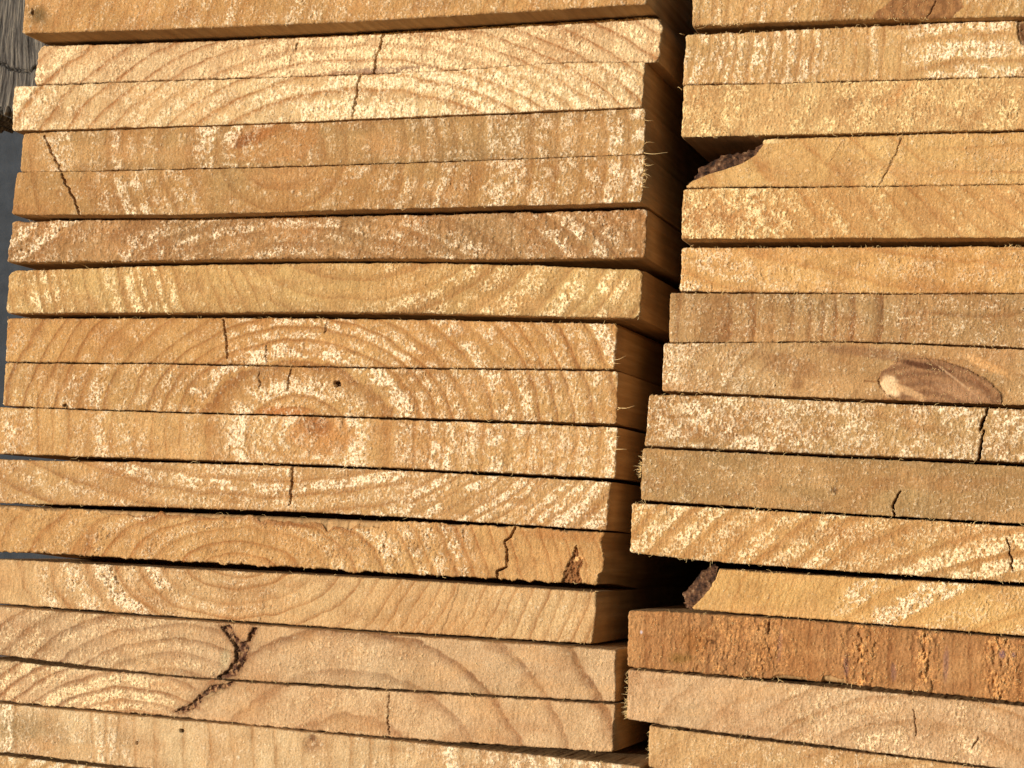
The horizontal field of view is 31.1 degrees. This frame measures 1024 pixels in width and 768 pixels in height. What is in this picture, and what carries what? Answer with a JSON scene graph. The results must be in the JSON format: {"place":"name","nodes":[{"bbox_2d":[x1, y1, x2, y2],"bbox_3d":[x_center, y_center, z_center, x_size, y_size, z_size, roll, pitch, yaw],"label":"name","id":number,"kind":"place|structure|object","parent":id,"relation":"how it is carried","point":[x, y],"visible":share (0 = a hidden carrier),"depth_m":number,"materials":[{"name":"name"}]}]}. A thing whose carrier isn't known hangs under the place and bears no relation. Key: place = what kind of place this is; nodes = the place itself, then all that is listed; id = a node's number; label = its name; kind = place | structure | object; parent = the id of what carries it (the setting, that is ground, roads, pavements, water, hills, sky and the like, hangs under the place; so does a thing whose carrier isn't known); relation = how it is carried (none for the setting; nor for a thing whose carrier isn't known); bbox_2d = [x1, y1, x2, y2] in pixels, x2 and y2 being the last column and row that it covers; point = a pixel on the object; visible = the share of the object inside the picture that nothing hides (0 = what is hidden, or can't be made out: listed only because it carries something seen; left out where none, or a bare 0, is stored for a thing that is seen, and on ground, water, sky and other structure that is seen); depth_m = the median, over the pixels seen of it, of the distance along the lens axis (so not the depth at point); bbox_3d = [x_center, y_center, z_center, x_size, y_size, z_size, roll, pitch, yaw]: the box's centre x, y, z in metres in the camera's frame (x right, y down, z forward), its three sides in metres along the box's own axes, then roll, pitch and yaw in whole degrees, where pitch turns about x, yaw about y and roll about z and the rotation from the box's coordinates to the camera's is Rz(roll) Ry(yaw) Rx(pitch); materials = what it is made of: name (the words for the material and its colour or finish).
{"place":"outdoors","nodes":[
{"label":"outdoors","id":0,"kind":"place"},
{"bbox_2d":[0,131,79,656],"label":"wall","id":1,"kind":"structure","parent":0,"point":[11,145],"depth_m":1.80,"materials":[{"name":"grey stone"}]},
{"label":"ground","id":2,"kind":"structure","parent":0,"visible":0},
{"bbox_2d":[0,0,48,133],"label":"weathered post","id":3,"kind":"object","parent":2,"relation":"on","point":[19,51],"visible":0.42,"depth_m":0.90,"materials":[{"name":"grey wood"}]},
{"bbox_2d":[0,752,138,767],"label":"wooden board","id":4,"kind":"object","parent":2,"relation":"on","point":[10,760],"visible":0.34,"depth_m":0.74,"materials":[{"name":"brown wood"}]},
{"bbox_2d":[0,701,648,767],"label":"wooden board","id":5,"kind":"object","parent":4,"relation":"on","point":[118,738],"visible":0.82,"depth_m":0.71,"materials":[{"name":"brown wood"}]},
{"bbox_2d":[0,656,655,751],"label":"wooden board","id":6,"kind":"object","parent":5,"relation":"on","point":[589,725],"visible":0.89,"depth_m":0.71,"materials":[{"name":"brown wood"}]},
{"bbox_2d":[0,604,633,701],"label":"wooden board","id":7,"kind":"object","parent":6,"relation":"on","point":[221,649],"visible":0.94,"depth_m":0.71,"materials":[{"name":"brown wood"}]},
{"bbox_2d":[0,559,688,643],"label":"wooden board","id":8,"kind":"object","parent":7,"relation":"on","point":[485,608],"visible":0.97,"depth_m":0.72,"materials":[{"name":"brown wood"}]},
{"bbox_2d":[0,504,737,588],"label":"wooden board","id":9,"kind":"object","parent":8,"relation":"on","point":[528,555],"visible":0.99,"depth_m":0.73,"materials":[{"name":"brown wood"}]},
{"bbox_2d":[0,459,698,533],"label":"wooden board","id":10,"kind":"object","parent":9,"relation":"on","point":[400,496],"visible":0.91,"depth_m":0.73,"materials":[{"name":"brown wood"}]},
{"bbox_2d":[0,406,654,485],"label":"wooden board","id":11,"kind":"object","parent":10,"relation":"on","point":[597,454],"visible":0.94,"depth_m":0.73,"materials":[{"name":"brown wood"}]},
{"bbox_2d":[3,362,671,433],"bbox_3d":[0.051,0.040,1.136,0.277,0.021,0.851,1,-5,19],"label":"wooden board","id":12,"kind":"object","parent":11,"relation":"on","point":[592,398],"visible":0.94,"depth_m":0.73,"materials":[{"name":"brown wood"}]},
{"bbox_2d":[6,316,663,386],"bbox_3d":[0.050,0.020,1.139,0.274,0.021,0.851,1,-5,19],"label":"wooden board","id":13,"kind":"object","parent":12,"relation":"on","point":[390,344],"visible":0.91,"depth_m":0.73,"materials":[{"name":"brown wood"}]},
{"bbox_2d":[6,261,681,344],"bbox_3d":[0.054,0.000,1.133,0.277,0.023,0.851,1,-5,19],"label":"wooden board","id":14,"kind":"object","parent":13,"relation":"on","point":[636,301],"visible":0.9,"depth_m":0.73,"materials":[{"name":"brown wood"}]},
{"bbox_2d":[8,209,692,291],"bbox_3d":[0.056,-0.020,1.127,0.276,0.020,0.851,1,-5,19],"label":"wooden board","id":15,"kind":"object","parent":14,"relation":"on","point":[649,242],"visible":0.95,"depth_m":0.72,"materials":[{"name":"brown wood"}]},
{"bbox_2d":[12,155,686,233],"bbox_3d":[0.059,-0.039,1.119,0.274,0.021,0.851,1,-5,19],"label":"wooden board","id":16,"kind":"object","parent":15,"relation":"on","point":[593,184],"visible":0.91,"depth_m":0.71,"materials":[{"name":"brown wood"}]},
{"bbox_2d":[20,108,706,187],"bbox_3d":[0.063,-0.057,1.120,0.276,0.020,0.851,1,-5,19],"label":"wooden board","id":17,"kind":"object","parent":16,"relation":"on","point":[623,132],"visible":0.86,"depth_m":0.72,"materials":[{"name":"brown wood"}]},
{"bbox_2d":[12,62,708,163],"bbox_3d":[0.057,-0.075,1.122,0.271,0.020,0.851,1,-5,19],"label":"wooden board","id":18,"kind":"object","parent":17,"relation":"on","point":[546,88],"visible":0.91,"depth_m":0.72,"materials":[{"name":"brown wood"}]},
{"bbox_2d":[35,16,685,99],"bbox_3d":[0.065,-0.092,1.122,0.269,0.019,0.851,1,-5,19],"label":"wooden board","id":19,"kind":"object","parent":18,"relation":"on","point":[658,46],"visible":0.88,"depth_m":0.72,"materials":[{"name":"brown wood"}]},
{"bbox_2d":[23,0,697,45],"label":"wooden board","id":20,"kind":"object","parent":19,"relation":"on","point":[70,22],"visible":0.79,"depth_m":0.72,"materials":[{"name":"brown wood"}]},
{"bbox_2d":[646,724,995,767],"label":"wooden board","id":21,"kind":"object","parent":2,"relation":"on","point":[675,747],"visible":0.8,"depth_m":0.66,"materials":[{"name":"brown wood"}]},
{"bbox_2d":[621,668,1023,767],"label":"wooden board","id":22,"kind":"object","parent":21,"relation":"on","point":[963,729],"visible":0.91,"depth_m":0.65,"materials":[{"name":"brown wood"}]},
{"bbox_2d":[627,605,1023,702],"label":"wooden board","id":23,"kind":"object","parent":22,"relation":"on","point":[681,638],"visible":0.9,"depth_m":0.65,"materials":[{"name":"brown wood"}]},
{"bbox_2d":[682,561,1023,635],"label":"wooden board","id":24,"kind":"object","parent":23,"relation":"on","point":[986,606],"visible":0.99,"depth_m":0.65,"materials":[{"name":"brown wood"}]},
{"bbox_2d":[630,501,1023,582],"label":"wooden board","id":25,"kind":"object","parent":24,"relation":"on","point":[935,549],"visible":1,"depth_m":0.65,"materials":[{"name":"brown wood"}]},
{"bbox_2d":[637,448,1023,525],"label":"wooden board","id":26,"kind":"object","parent":25,"relation":"on","point":[949,492],"visible":0.98,"depth_m":0.66,"materials":[{"name":"brown wood"}]},
{"bbox_2d":[645,393,1023,466],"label":"wooden board","id":27,"kind":"object","parent":26,"relation":"on","point":[884,431],"visible":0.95,"depth_m":0.66,"materials":[{"name":"brown wood"}]},
{"bbox_2d":[662,342,1023,409],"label":"wooden board","id":28,"kind":"object","parent":27,"relation":"on","point":[926,375],"visible":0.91,"depth_m":0.66,"materials":[{"name":"brown wood"}]},
{"bbox_2d":[669,291,1023,349],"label":"wooden board","id":29,"kind":"object","parent":28,"relation":"on","point":[992,321],"visible":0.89,"depth_m":0.66,"materials":[{"name":"brown wood"}]},
{"bbox_2d":[679,242,1023,294],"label":"wooden board","id":30,"kind":"object","parent":29,"relation":"on","point":[965,270],"visible":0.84,"depth_m":0.66,"materials":[{"name":"brown wood"}]},
{"bbox_2d":[682,184,1023,247],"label":"wooden board","id":31,"kind":"object","parent":30,"relation":"on","point":[932,216],"visible":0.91,"depth_m":0.66,"materials":[{"name":"brown wood"}]},
{"bbox_2d":[687,132,1023,188],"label":"wooden board","id":32,"kind":"object","parent":31,"relation":"on","point":[958,158],"visible":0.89,"depth_m":0.65,"materials":[{"name":"brown wood"}]},
{"bbox_2d":[679,76,1023,162],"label":"wooden board","id":33,"kind":"object","parent":32,"relation":"on","point":[718,121],"visible":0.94,"depth_m":0.66,"materials":[{"name":"brown wood"}]},
{"bbox_2d":[679,20,1023,86],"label":"wooden board","id":34,"kind":"object","parent":33,"relation":"on","point":[966,49],"visible":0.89,"depth_m":0.66,"materials":[{"name":"brown wood"}]},
{"bbox_2d":[692,0,1023,34],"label":"wooden board","id":35,"kind":"object","parent":34,"relation":"on","point":[709,17],"visible":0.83,"depth_m":0.66,"materials":[{"name":"brown wood"}]}
]}

